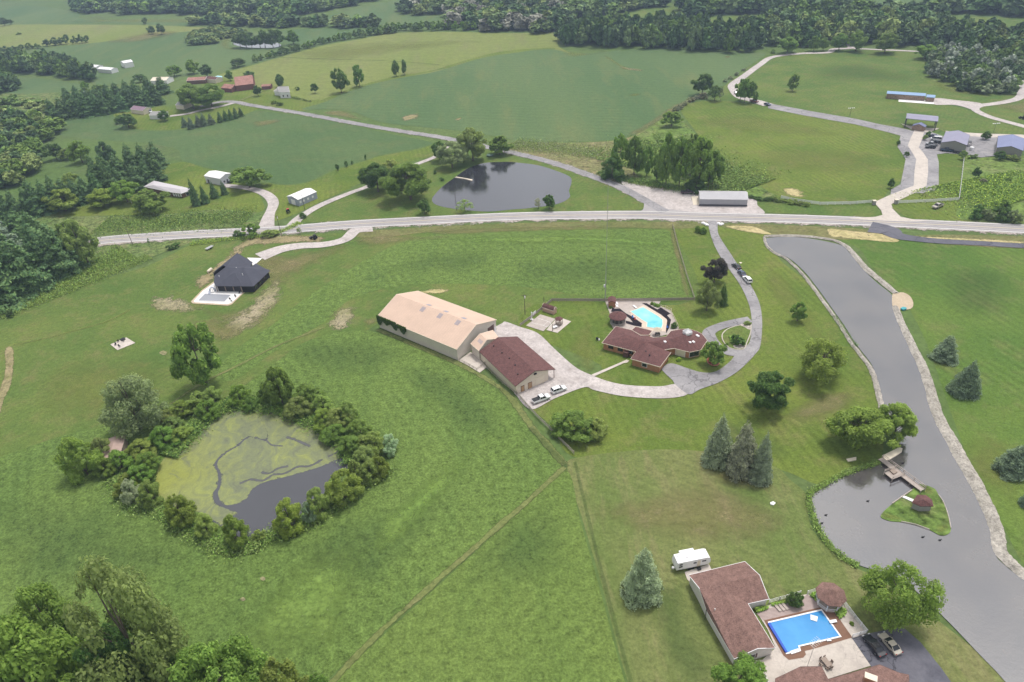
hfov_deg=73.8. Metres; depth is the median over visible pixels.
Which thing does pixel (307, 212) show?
farm lane
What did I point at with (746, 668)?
broadleaf tree
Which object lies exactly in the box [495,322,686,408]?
gravel drive
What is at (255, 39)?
broadleaf tree
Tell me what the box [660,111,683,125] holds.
broadleaf tree
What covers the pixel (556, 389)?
suv
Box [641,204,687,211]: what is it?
road junction
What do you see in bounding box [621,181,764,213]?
gravel lot
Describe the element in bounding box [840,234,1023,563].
lawn
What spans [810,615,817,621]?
pool raft
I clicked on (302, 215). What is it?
shrub
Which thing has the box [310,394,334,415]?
shrub
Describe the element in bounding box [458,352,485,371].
concrete yard
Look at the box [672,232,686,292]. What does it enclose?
dry strip
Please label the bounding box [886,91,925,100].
shelter
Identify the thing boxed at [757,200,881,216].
roadside grass
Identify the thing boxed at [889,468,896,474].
platform bench
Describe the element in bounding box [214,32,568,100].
hay field
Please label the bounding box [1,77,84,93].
field
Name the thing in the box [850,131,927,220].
park drive
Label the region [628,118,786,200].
creek bank
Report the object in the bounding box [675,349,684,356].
garage door
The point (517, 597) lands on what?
hay field corner
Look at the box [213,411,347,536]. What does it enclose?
algae pond
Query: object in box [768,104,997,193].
park lot
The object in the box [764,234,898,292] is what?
stone bank
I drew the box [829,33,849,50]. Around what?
broadleaf tree
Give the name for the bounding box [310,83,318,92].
broadleaf tree
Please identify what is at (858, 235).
straw patch
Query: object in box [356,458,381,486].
shrub
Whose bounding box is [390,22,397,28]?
broadleaf tree
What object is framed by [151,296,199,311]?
dirt patch
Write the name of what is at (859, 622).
pool fence
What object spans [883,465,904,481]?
fishing platform
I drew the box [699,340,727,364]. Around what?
broadleaf tree
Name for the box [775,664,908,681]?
house
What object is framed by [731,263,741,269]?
sedan
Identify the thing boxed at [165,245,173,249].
shrub
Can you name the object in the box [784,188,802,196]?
mown patch
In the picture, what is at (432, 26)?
broadleaf tree
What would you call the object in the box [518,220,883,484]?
ranch lawn
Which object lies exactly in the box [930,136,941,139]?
van
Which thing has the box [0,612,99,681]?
broadleaf tree
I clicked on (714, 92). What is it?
broadleaf tree
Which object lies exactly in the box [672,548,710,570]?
caravan
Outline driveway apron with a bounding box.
[248,258,261,264]
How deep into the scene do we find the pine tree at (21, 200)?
341.34 m
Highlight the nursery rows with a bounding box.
[0,94,54,111]
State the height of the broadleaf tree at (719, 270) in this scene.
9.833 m
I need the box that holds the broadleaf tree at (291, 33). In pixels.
[284,29,299,43]
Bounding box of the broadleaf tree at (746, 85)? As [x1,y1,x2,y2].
[738,78,752,102]
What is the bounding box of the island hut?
[911,495,932,510]
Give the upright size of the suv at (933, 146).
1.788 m
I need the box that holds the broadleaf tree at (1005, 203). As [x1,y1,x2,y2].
[993,199,1011,212]
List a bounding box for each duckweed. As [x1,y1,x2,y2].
[156,410,267,524]
[217,408,342,504]
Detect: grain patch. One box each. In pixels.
[129,32,166,39]
[403,114,417,119]
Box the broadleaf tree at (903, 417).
[878,402,918,443]
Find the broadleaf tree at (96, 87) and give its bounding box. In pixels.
[91,84,105,92]
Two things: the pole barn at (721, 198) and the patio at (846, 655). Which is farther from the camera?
the pole barn at (721, 198)
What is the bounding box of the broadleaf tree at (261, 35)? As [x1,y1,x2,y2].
[258,29,266,46]
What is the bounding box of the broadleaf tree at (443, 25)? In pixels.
[440,21,447,29]
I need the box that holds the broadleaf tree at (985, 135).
[981,131,991,138]
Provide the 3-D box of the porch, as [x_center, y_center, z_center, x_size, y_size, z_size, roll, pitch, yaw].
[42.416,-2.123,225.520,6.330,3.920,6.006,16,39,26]
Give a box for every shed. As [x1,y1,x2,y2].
[103,436,127,468]
[261,84,272,89]
[287,188,317,205]
[542,303,556,314]
[608,296,615,307]
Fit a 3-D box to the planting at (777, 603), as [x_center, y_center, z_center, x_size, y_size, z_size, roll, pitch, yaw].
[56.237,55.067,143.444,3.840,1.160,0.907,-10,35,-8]
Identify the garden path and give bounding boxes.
[592,360,628,375]
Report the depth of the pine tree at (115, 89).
530.78 m
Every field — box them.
[0,6,203,25]
[0,331,561,681]
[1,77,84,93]
[3,28,365,85]
[54,111,431,183]
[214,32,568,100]
[215,229,689,380]
[303,47,765,141]
[681,101,905,206]
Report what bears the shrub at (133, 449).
on the hay field at (437, 417)
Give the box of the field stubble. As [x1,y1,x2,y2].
[0,24,203,49]
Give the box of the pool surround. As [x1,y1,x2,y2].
[764,607,851,659]
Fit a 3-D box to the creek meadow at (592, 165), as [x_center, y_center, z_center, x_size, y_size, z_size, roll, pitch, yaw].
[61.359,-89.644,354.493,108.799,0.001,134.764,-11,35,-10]
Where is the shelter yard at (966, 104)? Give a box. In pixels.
[934,98,981,112]
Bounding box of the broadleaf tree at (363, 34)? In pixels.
[360,30,366,36]
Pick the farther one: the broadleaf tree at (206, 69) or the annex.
the broadleaf tree at (206, 69)
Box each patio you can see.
[191,282,244,305]
[194,283,241,303]
[754,593,870,681]
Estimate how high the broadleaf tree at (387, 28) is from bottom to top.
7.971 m
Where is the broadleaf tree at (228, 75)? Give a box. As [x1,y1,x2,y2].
[224,70,232,80]
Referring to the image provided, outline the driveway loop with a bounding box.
[702,317,751,355]
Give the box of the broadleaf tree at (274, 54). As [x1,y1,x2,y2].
[268,50,277,56]
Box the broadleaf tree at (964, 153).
[959,150,967,158]
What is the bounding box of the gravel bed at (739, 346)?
[733,344,744,348]
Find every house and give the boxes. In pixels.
[130,106,151,114]
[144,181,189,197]
[214,264,269,292]
[602,326,706,372]
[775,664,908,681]
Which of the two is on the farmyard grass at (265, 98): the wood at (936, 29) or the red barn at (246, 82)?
the red barn at (246, 82)
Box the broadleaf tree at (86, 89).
[79,87,90,93]
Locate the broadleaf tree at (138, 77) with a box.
[132,74,145,81]
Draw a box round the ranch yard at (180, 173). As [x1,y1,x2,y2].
[42,162,264,215]
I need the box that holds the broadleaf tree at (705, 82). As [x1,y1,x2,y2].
[690,73,713,92]
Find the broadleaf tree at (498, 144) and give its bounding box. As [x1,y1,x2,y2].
[489,135,513,154]
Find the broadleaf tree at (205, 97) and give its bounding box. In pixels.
[194,83,224,106]
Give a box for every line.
[99,214,1023,240]
[101,211,1013,237]
[101,215,1017,240]
[101,218,1009,243]
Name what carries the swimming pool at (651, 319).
on the pool coping
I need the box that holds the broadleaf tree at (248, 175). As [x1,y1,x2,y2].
[228,166,272,187]
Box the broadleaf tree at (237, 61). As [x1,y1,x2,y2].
[229,58,245,66]
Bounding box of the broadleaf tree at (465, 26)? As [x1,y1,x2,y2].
[463,21,469,29]
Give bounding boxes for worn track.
[170,326,324,404]
[329,466,566,681]
[376,328,567,464]
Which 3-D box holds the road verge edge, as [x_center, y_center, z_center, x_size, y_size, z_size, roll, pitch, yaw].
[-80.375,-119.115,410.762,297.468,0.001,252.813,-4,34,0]
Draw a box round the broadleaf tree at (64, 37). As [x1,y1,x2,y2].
[61,34,68,42]
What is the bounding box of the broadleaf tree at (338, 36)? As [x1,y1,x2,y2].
[336,32,342,39]
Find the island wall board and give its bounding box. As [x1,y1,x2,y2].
[892,489,911,503]
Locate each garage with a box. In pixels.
[149,111,168,118]
[213,253,252,275]
[688,561,774,664]
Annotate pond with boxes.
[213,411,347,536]
[233,42,280,47]
[432,162,571,210]
[766,237,1023,681]
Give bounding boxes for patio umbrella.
[653,327,661,332]
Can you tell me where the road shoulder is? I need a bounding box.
[98,211,1022,245]
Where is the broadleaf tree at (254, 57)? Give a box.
[251,54,258,61]
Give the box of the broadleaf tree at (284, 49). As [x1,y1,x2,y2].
[281,47,288,53]
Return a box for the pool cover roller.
[768,623,786,652]
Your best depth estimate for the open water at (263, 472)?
184.77 m
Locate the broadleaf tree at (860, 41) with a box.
[849,30,868,50]
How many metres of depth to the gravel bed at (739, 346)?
219.88 m
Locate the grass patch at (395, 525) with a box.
[381,466,456,540]
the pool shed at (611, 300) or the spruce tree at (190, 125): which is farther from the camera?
the spruce tree at (190, 125)
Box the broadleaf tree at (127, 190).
[107,179,139,201]
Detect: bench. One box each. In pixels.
[846,457,855,461]
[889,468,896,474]
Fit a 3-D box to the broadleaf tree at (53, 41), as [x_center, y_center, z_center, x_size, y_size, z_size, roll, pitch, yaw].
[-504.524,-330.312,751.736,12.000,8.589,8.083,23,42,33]
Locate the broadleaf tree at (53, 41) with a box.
[49,37,57,44]
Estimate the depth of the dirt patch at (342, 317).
247.30 m
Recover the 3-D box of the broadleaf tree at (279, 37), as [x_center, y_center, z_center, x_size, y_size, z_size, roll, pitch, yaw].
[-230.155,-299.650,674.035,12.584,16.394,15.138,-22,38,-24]
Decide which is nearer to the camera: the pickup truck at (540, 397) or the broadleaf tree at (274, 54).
the pickup truck at (540, 397)
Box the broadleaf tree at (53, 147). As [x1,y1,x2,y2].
[41,143,62,158]
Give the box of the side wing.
[274,88,279,95]
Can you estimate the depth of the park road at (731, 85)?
503.06 m
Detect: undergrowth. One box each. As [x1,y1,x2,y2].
[98,464,395,563]
[157,392,354,465]
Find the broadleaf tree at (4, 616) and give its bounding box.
[0,612,52,681]
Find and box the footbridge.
[878,454,926,492]
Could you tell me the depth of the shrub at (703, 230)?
286.87 m
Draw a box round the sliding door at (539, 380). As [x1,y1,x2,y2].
[535,375,543,384]
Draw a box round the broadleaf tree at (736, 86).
[734,78,746,99]
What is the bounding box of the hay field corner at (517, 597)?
[337,471,624,681]
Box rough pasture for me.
[0,91,78,117]
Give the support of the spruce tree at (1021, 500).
on the lawn at (970, 299)
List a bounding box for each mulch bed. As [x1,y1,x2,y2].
[611,308,641,326]
[643,303,670,332]
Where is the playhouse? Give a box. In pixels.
[555,316,562,325]
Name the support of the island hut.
on the pond island
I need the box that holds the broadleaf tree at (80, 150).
[64,140,90,162]
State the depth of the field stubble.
813.69 m
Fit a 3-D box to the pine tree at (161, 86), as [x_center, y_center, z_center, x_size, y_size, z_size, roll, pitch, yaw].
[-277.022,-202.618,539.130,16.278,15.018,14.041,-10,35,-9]
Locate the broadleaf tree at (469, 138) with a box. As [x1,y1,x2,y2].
[456,127,487,160]
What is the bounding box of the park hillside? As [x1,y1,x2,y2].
[715,49,1023,132]
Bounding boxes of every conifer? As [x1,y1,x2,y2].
[188,179,202,206]
[199,185,209,204]
[209,181,220,198]
[220,181,228,195]
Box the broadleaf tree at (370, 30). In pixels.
[365,24,373,32]
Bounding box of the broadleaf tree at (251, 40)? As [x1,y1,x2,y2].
[245,35,256,46]
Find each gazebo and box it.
[609,311,626,326]
[815,582,846,612]
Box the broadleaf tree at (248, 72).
[243,71,254,75]
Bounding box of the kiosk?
[911,122,926,130]
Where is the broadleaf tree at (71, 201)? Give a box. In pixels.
[39,188,78,210]
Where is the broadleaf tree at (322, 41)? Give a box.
[316,37,324,43]
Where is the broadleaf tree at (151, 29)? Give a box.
[146,26,154,32]
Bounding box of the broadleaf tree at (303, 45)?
[301,42,309,48]
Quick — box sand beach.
[892,292,912,309]
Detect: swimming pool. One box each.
[197,293,231,301]
[630,307,662,327]
[768,609,841,653]
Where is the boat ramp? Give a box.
[902,496,913,501]
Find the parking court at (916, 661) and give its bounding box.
[852,627,950,681]
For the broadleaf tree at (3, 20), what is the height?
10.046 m
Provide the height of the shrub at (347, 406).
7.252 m
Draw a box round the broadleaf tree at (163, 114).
[157,110,168,119]
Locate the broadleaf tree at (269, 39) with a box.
[265,29,276,47]
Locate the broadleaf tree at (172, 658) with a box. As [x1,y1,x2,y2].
[164,648,201,679]
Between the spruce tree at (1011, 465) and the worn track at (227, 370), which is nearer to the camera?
the spruce tree at (1011, 465)
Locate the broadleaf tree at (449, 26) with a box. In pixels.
[446,19,451,28]
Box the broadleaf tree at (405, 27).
[402,21,407,29]
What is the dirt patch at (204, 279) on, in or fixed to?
on the lawn at (69, 360)
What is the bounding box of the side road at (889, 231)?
[868,222,1023,247]
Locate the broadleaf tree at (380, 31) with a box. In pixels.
[374,27,382,34]
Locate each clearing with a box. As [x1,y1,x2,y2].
[619,3,683,17]
[710,16,738,21]
[956,17,1023,27]
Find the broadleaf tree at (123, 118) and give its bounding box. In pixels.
[114,113,137,126]
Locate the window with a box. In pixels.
[689,351,698,356]
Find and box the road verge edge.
[203,100,638,200]
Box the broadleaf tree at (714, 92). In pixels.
[708,85,721,100]
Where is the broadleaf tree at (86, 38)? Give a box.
[82,35,88,41]
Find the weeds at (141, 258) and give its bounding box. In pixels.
[0,254,151,318]
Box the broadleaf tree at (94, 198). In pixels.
[85,188,113,206]
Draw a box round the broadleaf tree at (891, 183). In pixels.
[887,178,895,186]
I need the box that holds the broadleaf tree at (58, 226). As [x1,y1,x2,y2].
[54,220,80,240]
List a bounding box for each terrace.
[605,301,678,337]
[757,595,818,619]
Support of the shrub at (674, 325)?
on the ranch lawn at (809, 447)
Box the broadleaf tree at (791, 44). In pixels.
[777,37,798,52]
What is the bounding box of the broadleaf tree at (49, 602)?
[10,581,88,650]
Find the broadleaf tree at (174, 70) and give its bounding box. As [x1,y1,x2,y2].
[165,65,182,75]
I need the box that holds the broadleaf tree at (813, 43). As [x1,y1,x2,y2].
[808,36,819,50]
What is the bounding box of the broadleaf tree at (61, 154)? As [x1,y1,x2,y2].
[56,148,73,158]
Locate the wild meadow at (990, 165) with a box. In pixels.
[956,155,1023,222]
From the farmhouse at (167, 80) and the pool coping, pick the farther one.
the farmhouse at (167, 80)
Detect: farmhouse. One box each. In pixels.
[150,77,173,83]
[186,76,206,83]
[206,76,222,82]
[278,86,290,97]
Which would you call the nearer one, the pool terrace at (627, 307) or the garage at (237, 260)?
the pool terrace at (627, 307)
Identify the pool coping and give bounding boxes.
[630,305,666,330]
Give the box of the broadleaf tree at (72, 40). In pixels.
[70,36,78,43]
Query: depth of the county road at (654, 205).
380.37 m
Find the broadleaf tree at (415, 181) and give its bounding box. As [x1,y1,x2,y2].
[378,162,431,199]
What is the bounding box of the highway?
[88,211,1023,243]
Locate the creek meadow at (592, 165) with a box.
[508,129,716,189]
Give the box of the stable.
[479,336,555,392]
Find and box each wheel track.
[99,212,1013,238]
[99,215,1022,241]
[100,217,1012,242]
[101,213,1023,239]
[240,102,646,199]
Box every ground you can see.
[0,0,1023,681]
[253,274,272,294]
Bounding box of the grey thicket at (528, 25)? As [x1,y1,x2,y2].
[503,18,556,31]
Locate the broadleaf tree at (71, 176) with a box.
[61,172,77,183]
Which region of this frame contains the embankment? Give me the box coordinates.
[14,210,262,236]
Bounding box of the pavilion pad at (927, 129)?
[903,124,938,131]
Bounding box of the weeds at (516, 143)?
[503,138,608,161]
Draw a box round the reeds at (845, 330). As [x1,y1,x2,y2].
[832,315,858,346]
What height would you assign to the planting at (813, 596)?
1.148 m
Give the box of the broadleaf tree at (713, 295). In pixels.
[695,279,721,310]
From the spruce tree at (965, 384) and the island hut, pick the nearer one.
the island hut
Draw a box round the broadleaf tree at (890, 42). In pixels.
[872,33,901,52]
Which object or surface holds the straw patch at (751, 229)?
on the verge at (819, 231)
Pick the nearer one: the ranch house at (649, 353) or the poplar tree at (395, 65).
the ranch house at (649, 353)
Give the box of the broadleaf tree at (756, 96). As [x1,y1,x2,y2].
[753,91,758,99]
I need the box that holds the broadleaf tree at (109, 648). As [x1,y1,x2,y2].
[71,620,155,681]
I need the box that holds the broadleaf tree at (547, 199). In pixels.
[542,194,554,208]
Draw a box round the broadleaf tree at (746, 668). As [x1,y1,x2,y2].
[710,650,767,681]
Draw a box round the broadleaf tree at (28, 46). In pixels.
[24,43,33,48]
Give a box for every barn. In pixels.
[97,67,118,73]
[120,59,134,67]
[204,170,231,184]
[221,84,235,92]
[234,75,254,90]
[379,291,496,359]
[691,191,747,206]
[939,130,969,151]
[995,134,1023,158]
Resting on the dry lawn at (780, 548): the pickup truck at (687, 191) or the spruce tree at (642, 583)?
the spruce tree at (642, 583)
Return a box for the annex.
[926,94,935,101]
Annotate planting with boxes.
[754,605,768,612]
[771,600,786,605]
[809,591,818,600]
[835,607,846,618]
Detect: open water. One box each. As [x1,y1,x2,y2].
[240,459,322,483]
[261,465,287,474]
[286,436,310,446]
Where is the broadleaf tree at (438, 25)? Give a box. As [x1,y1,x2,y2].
[435,20,441,28]
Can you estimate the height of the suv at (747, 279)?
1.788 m
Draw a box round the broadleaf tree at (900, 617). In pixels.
[857,558,947,632]
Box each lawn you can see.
[0,220,699,456]
[301,149,643,221]
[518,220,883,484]
[567,449,1004,681]
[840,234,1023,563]
[891,153,972,221]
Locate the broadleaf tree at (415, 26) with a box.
[413,22,419,29]
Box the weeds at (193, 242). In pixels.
[189,221,302,245]
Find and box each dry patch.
[637,498,759,529]
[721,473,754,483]
[800,397,844,415]
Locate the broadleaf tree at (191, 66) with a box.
[185,59,198,73]
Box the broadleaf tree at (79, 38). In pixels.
[76,34,82,41]
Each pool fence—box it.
[769,591,800,602]
[844,602,867,637]
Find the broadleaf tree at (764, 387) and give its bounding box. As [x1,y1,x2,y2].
[747,370,795,409]
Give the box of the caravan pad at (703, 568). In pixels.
[685,564,710,580]
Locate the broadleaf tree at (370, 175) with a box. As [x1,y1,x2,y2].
[357,162,389,191]
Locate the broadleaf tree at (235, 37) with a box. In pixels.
[231,33,240,47]
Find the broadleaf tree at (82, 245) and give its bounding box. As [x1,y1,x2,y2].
[59,219,100,262]
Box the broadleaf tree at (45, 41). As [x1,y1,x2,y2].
[42,39,49,44]
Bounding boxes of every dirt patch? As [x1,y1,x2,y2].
[0,347,13,411]
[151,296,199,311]
[196,235,322,287]
[205,324,231,335]
[221,280,281,339]
[234,306,263,320]
[257,257,285,278]
[283,255,319,267]
[328,307,356,329]
[421,289,448,293]
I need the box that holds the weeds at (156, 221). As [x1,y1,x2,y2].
[90,204,256,237]
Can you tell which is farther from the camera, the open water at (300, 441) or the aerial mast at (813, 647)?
the open water at (300, 441)
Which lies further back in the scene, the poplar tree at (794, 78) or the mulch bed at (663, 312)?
the poplar tree at (794, 78)
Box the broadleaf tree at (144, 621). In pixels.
[60,554,189,681]
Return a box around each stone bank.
[763,237,883,408]
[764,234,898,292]
[892,305,1023,579]
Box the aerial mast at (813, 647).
[807,636,822,665]
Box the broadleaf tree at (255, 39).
[254,35,262,44]
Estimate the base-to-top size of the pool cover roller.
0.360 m
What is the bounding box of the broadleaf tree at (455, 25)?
[451,21,459,29]
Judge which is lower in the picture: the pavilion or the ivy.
the ivy
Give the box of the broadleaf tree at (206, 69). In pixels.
[197,64,212,76]
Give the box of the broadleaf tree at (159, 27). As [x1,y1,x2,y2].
[156,23,164,32]
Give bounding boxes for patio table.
[820,657,831,666]
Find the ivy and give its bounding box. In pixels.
[376,315,405,334]
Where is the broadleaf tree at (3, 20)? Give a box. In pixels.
[0,17,8,24]
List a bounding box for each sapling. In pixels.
[455,199,473,211]
[535,198,540,208]
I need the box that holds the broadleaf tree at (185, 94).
[175,83,199,108]
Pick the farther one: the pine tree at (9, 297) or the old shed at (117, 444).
the pine tree at (9, 297)
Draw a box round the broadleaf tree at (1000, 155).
[993,151,1006,159]
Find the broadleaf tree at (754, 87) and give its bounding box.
[747,81,757,102]
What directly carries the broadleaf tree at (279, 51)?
on the soybean field at (151, 57)
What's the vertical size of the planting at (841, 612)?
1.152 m
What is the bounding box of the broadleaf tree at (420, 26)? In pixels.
[418,20,424,30]
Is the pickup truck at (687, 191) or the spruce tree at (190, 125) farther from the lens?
the spruce tree at (190, 125)
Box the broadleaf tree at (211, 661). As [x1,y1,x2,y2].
[166,631,268,681]
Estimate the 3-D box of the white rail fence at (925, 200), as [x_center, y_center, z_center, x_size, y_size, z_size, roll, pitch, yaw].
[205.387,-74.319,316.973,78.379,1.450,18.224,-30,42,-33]
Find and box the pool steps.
[790,648,799,654]
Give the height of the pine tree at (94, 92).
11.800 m
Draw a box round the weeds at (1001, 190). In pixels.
[892,168,1023,220]
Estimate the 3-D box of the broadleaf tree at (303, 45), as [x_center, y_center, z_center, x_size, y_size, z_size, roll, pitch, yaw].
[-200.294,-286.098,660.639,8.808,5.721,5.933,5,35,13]
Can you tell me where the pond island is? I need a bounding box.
[881,484,950,535]
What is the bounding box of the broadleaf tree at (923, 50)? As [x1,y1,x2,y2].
[914,44,939,58]
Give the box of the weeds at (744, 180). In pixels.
[574,130,792,198]
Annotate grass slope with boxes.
[260,143,438,220]
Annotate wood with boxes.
[0,47,97,80]
[0,65,21,92]
[0,105,66,187]
[67,0,121,12]
[115,0,370,15]
[184,23,252,44]
[185,11,381,27]
[394,0,670,32]
[553,9,766,50]
[673,0,951,15]
[749,3,1023,55]
[923,0,1023,15]
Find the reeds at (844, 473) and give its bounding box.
[804,458,882,567]
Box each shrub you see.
[6,309,15,316]
[52,436,103,485]
[88,437,109,455]
[91,457,117,476]
[107,449,134,472]
[112,472,141,497]
[119,478,138,505]
[123,437,157,462]
[125,463,156,488]
[133,451,162,478]
[135,479,163,511]
[145,425,180,449]
[149,408,175,429]
[161,416,183,428]
[163,493,196,527]
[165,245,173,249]
[165,426,194,446]
[169,400,193,417]
[171,242,180,248]
[183,390,213,411]
[193,512,218,539]
[194,399,220,420]
[200,386,222,404]
[221,514,249,551]
[227,384,251,408]
[232,230,246,238]
[241,223,259,237]
[242,396,258,411]
[251,529,265,540]
[256,383,275,404]
[257,656,309,681]
[260,229,278,237]
[271,497,303,539]
[282,396,313,421]
[291,383,326,410]
[299,212,306,218]
[301,502,316,522]
[306,487,329,521]
[308,673,328,681]
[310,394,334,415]
[313,408,334,433]
[318,423,348,445]
[323,407,353,427]
[324,467,364,508]
[337,435,368,458]
[338,400,359,422]
[345,419,372,436]
[347,459,364,483]
[352,445,378,473]
[355,434,378,449]
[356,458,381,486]
[364,431,384,456]
[372,454,389,478]
[382,433,398,457]
[549,409,594,442]
[582,417,608,440]
[600,157,625,181]
[670,322,677,328]
[684,177,705,193]
[694,225,700,232]
[698,92,707,98]
[699,227,706,233]
[731,334,745,345]
[785,591,803,607]
[969,204,984,219]
[981,209,996,219]
[992,207,1007,220]
[996,207,1010,221]
[1006,209,1023,223]
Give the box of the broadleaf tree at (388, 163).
[381,159,397,178]
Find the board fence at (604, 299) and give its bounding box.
[520,297,694,325]
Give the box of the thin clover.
[258,549,352,637]
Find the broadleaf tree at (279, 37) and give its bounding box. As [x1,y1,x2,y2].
[272,29,284,45]
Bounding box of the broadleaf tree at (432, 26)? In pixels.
[430,21,435,29]
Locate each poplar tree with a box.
[169,321,221,385]
[262,366,294,403]
[274,74,283,86]
[330,67,349,92]
[352,64,363,85]
[391,60,398,75]
[401,59,406,72]
[611,132,627,172]
[624,135,642,174]
[640,145,653,175]
[651,154,658,178]
[655,131,678,182]
[669,136,692,184]
[682,133,701,175]
[687,135,713,187]
[702,149,725,185]
[787,74,799,90]
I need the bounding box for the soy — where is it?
[800,0,933,11]
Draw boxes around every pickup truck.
[531,393,550,403]
[681,189,693,193]
[925,141,937,145]
[932,202,943,208]
[940,147,953,151]
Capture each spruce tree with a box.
[181,117,187,127]
[186,117,196,129]
[194,114,203,127]
[200,113,209,126]
[207,114,215,125]
[217,111,224,122]
[222,110,229,121]
[227,109,234,120]
[232,108,238,118]
[238,107,245,116]
[619,548,663,611]
[699,412,732,471]
[716,283,728,307]
[720,420,757,483]
[747,431,772,486]
[927,335,959,366]
[944,360,981,401]
[990,445,1023,481]
[1018,495,1023,507]
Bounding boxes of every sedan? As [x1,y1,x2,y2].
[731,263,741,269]
[737,269,746,276]
[862,633,886,657]
[877,631,902,655]
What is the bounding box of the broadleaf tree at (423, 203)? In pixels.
[417,199,430,212]
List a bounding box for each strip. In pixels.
[0,241,191,311]
[288,48,554,110]
[364,237,403,242]
[466,237,659,245]
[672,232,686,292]
[930,104,1023,134]
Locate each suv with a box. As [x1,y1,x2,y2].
[550,385,566,393]
[742,276,752,282]
[925,144,935,148]
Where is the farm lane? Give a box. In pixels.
[287,147,447,224]
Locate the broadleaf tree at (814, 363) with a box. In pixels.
[797,338,847,383]
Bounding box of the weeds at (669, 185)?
[594,170,698,194]
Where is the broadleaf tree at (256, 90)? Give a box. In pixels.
[252,85,261,93]
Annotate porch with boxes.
[632,326,651,335]
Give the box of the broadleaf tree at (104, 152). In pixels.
[94,141,115,161]
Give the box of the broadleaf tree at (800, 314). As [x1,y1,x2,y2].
[790,301,807,320]
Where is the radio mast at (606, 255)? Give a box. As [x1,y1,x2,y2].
[604,206,607,296]
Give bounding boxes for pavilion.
[904,113,938,130]
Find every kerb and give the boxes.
[721,324,751,349]
[901,521,928,529]
[938,494,950,527]
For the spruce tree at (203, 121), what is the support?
on the soybean field at (286, 149)
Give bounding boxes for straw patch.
[727,225,770,233]
[827,228,898,241]
[927,237,1023,242]
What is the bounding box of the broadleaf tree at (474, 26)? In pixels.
[470,21,476,29]
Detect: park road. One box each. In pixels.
[728,44,853,105]
[850,47,917,51]
[946,131,1023,137]
[971,106,1023,127]
[981,80,1023,105]
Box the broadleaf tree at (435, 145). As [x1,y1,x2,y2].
[430,140,443,159]
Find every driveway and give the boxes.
[170,103,233,116]
[224,184,278,226]
[238,89,268,100]
[256,227,372,259]
[662,221,761,393]
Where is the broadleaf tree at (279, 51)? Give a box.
[277,48,283,54]
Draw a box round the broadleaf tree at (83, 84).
[80,81,88,87]
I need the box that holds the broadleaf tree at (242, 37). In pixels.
[239,31,249,47]
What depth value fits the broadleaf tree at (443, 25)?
700.03 m
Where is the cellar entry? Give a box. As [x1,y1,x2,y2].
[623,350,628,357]
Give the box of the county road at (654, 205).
[200,100,669,212]
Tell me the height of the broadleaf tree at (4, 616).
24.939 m
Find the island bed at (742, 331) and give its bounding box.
[723,325,749,348]
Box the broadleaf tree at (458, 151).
[435,141,468,167]
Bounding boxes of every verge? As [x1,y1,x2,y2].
[355,221,703,238]
[718,224,879,239]
[915,235,1023,248]
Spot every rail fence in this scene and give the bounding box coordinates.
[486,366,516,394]
[516,390,573,451]
[672,224,694,299]
[781,196,871,204]
[898,157,964,202]
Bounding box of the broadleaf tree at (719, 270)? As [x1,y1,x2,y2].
[699,258,728,281]
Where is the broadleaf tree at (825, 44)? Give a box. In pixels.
[819,37,830,48]
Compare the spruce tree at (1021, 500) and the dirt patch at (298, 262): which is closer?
the spruce tree at (1021, 500)
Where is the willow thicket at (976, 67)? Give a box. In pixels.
[924,41,1023,92]
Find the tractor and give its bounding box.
[309,234,317,239]
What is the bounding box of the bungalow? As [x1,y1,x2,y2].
[175,102,191,109]
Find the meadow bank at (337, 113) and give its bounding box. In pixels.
[329,111,352,116]
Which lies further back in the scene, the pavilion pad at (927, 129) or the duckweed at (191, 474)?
the pavilion pad at (927, 129)
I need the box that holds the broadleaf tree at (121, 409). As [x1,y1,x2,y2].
[95,372,169,440]
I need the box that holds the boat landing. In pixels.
[882,447,902,460]
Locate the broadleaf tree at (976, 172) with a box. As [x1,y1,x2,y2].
[972,167,982,175]
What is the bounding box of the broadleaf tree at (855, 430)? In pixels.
[823,406,900,449]
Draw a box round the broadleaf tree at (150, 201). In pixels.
[131,188,170,212]
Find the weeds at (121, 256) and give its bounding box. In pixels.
[6,241,143,312]
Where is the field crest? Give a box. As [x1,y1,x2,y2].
[326,0,444,25]
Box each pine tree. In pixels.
[0,195,14,225]
[0,221,12,248]
[0,223,36,261]
[0,233,56,301]
[0,262,38,314]
[3,209,40,241]
[5,190,30,216]
[15,211,62,247]
[17,188,35,215]
[19,221,68,282]
[22,179,50,217]
[35,179,58,215]
[40,223,90,283]
[43,99,61,118]
[44,175,69,211]
[54,97,70,120]
[55,178,75,209]
[60,87,69,103]
[62,95,79,119]
[67,177,86,206]
[70,86,82,102]
[71,97,85,117]
[77,94,98,118]
[77,176,90,204]
[80,90,89,99]
[84,154,104,187]
[87,170,103,200]
[88,89,103,115]
[89,89,105,101]
[93,153,115,185]
[97,91,115,115]
[100,162,119,188]
[101,84,114,98]
[105,88,120,113]
[108,151,127,178]
[110,82,121,96]
[111,167,125,197]
[112,92,131,112]
[119,81,131,97]
[121,142,140,173]
[124,87,136,108]
[126,163,144,192]
[129,79,142,94]
[130,81,147,106]
[133,143,152,171]
[138,158,156,185]
[141,75,152,93]
[141,86,155,107]
[144,148,168,182]
[147,141,170,167]
[148,81,165,105]
[155,75,173,94]
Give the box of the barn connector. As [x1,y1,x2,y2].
[470,330,497,359]
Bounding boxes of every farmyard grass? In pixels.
[113,102,258,129]
[201,78,319,108]
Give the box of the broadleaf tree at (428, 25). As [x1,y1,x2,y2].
[424,21,430,29]
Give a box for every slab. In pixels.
[110,337,134,349]
[526,314,554,330]
[546,319,570,332]
[898,99,933,103]
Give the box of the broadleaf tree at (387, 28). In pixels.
[384,25,391,32]
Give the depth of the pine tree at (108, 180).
355.09 m

